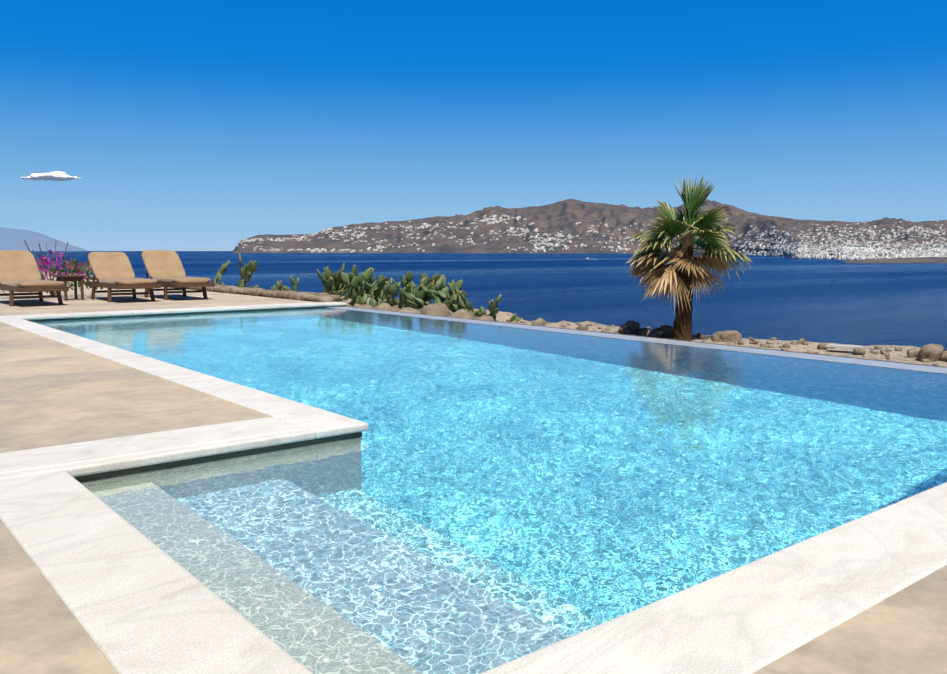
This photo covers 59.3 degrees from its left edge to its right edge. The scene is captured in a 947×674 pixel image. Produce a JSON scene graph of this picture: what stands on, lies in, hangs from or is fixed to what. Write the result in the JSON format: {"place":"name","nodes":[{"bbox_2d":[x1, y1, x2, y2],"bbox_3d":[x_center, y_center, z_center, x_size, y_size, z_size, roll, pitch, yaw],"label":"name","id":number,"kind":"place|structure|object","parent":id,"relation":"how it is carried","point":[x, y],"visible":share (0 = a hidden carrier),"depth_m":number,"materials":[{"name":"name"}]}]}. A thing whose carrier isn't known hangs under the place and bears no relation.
{"place":"outdoors","nodes":[
{"label":"outdoors","id":0,"kind":"place"},
{"bbox_2d":[20,171,81,180],"bbox_3d":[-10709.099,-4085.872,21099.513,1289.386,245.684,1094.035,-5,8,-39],"label":"cloud","id":1,"kind":"structure","parent":0,"point":[58,176],"depth_m":20909.78,"materials":[{"name":"white"}]},
{"bbox_2d":[0,275,946,673],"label":"deck paving","id":2,"kind":"structure","parent":0,"point":[54,393],"depth_m":4.17,"materials":[{"name":"beige stone"}]},
{"bbox_2d":[0,250,68,305],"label":"sun lounger","id":3,"kind":"object","parent":2,"relation":"on","point":[19,271],"visible":0.98,"depth_m":14.72,"materials":[{"name":"beige fabric"}]},
{"bbox_2d":[0,240,102,294],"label":"bougainvillea bush","id":4,"kind":"object","parent":2,"relation":"on","point":[86,264],"visible":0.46,"depth_m":16.47,"materials":[{"name":"pink plant"}]},
{"bbox_2d":[55,275,84,299],"bbox_3d":[-7.586,-0.933,15.677,0.400,0.460,0.400,5,8,43],"label":"side table","id":5,"kind":"object","parent":2,"relation":"on","point":[66,278],"visible":0.92,"depth_m":15.60,"materials":[{"name":"brown wood"}]},
{"bbox_2d":[84,252,160,301],"bbox_3d":[-6.632,-1.141,15.658,0.825,0.914,2.178,-5,8,-39],"label":"sun lounger","id":6,"kind":"object","parent":2,"relation":"on","point":[112,270],"visible":0.98,"depth_m":15.85,"materials":[{"name":"beige fabric"}]},
{"bbox_2d":[140,250,214,299],"bbox_3d":[-5.883,-1.231,16.351,0.825,0.951,2.186,-5,8,-39],"label":"sun lounger","id":7,"kind":"object","parent":2,"relation":"on","point":[165,269],"visible":0.88,"depth_m":16.55,"materials":[{"name":"beige fabric"}]},
{"bbox_2d":[27,305,361,481],"bbox_3d":[-1.331,1.271,8.247,7.010,2.304,12.116,-5,8,-39],"label":"pool shell","id":8,"kind":"object","parent":2,"relation":"in","point":[201,459],"visible":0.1,"depth_m":4.12},
{"bbox_2d":[34,308,946,673],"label":"swimming pool water","id":9,"kind":"structure","parent":8,"relation":"in","point":[478,498],"depth_m":3.65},
{"bbox_2d":[327,306,946,373],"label":"infinity wall","id":10,"kind":"structure","parent":8,"relation":"on","point":[875,363],"depth_m":8.81,"materials":[{"name":"stone"}]},
{"bbox_2d":[0,301,946,673],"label":"pool coping","id":11,"kind":"object","parent":2,"relation":"on","point":[134,599],"visible":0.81,"depth_m":2.34,"materials":[{"name":"white stone"}]},
{"bbox_2d":[0,0,946,250],"label":"sky","id":12,"kind":"structure","parent":0,"point":[185,125],"materials":[{"name":"blue"}]},
{"bbox_2d":[30,251,946,350],"bbox_3d":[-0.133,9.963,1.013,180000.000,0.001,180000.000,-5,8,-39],"label":"sea","id":13,"kind":"structure","parent":0,"point":[839,301],"depth_m":229.20,"materials":[{"name":"liquid"}]},
{"bbox_2d":[0,227,86,250],"bbox_3d":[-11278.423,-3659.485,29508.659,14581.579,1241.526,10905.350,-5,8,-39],"label":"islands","id":14,"kind":"object","parent":13,"relation":"in","point":[12,239],"visible":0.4,"depth_m":26798.00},
{"bbox_2d":[232,199,946,259],"bbox_3d":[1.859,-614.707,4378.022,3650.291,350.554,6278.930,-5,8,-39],"label":"hillside","id":15,"kind":"structure","parent":13,"relation":"in","point":[570,226],"depth_m":3611.26,"materials":[{"name":"stone"}]},
{"bbox_2d":[844,257,946,262],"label":"headland rocks","id":16,"kind":"object","parent":13,"relation":"in","point":[915,260],"visible":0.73,"depth_m":706.47,"materials":[{"name":"stone"}]},
{"bbox_2d":[41,271,946,366],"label":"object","id":17,"kind":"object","parent":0,"point":[899,356],"depth_m":11.73,"materials":[{"name":"grey stone"}]},
{"bbox_2d":[54,273,340,301],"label":"dry stone wall","id":18,"kind":"structure","parent":17,"relation":"on","point":[301,296],"depth_m":16.62,"materials":[{"name":"beige stone"}]},
{"bbox_2d":[65,252,519,321],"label":"cactus plants","id":19,"kind":"object","parent":17,"relation":"on","point":[360,289],"visible":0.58,"depth_m":16.32,"materials":[{"name":"green plant"}]},
{"bbox_2d":[339,301,946,365],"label":"rocks","id":20,"kind":"object","parent":17,"relation":"on","point":[931,352],"visible":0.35,"depth_m":12.80,"materials":[{"name":"beige stone"}]},
{"bbox_2d":[625,175,752,340],"bbox_3d":[3.186,-1.179,12.484,1.644,2.552,1.894,-5,8,-39],"label":"fan palm","id":21,"kind":"object","parent":17,"relation":"on","point":[681,267],"visible":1,"depth_m":12.34,"materials":[{"name":"green plant"}]},
{"bbox_2d":[817,342,864,354],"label":"marble slab on stones","id":22,"kind":"structure","parent":17,"relation":"on","point":[858,350],"depth_m":10.92,"materials":[{"name":"grey stone"}]}
]}

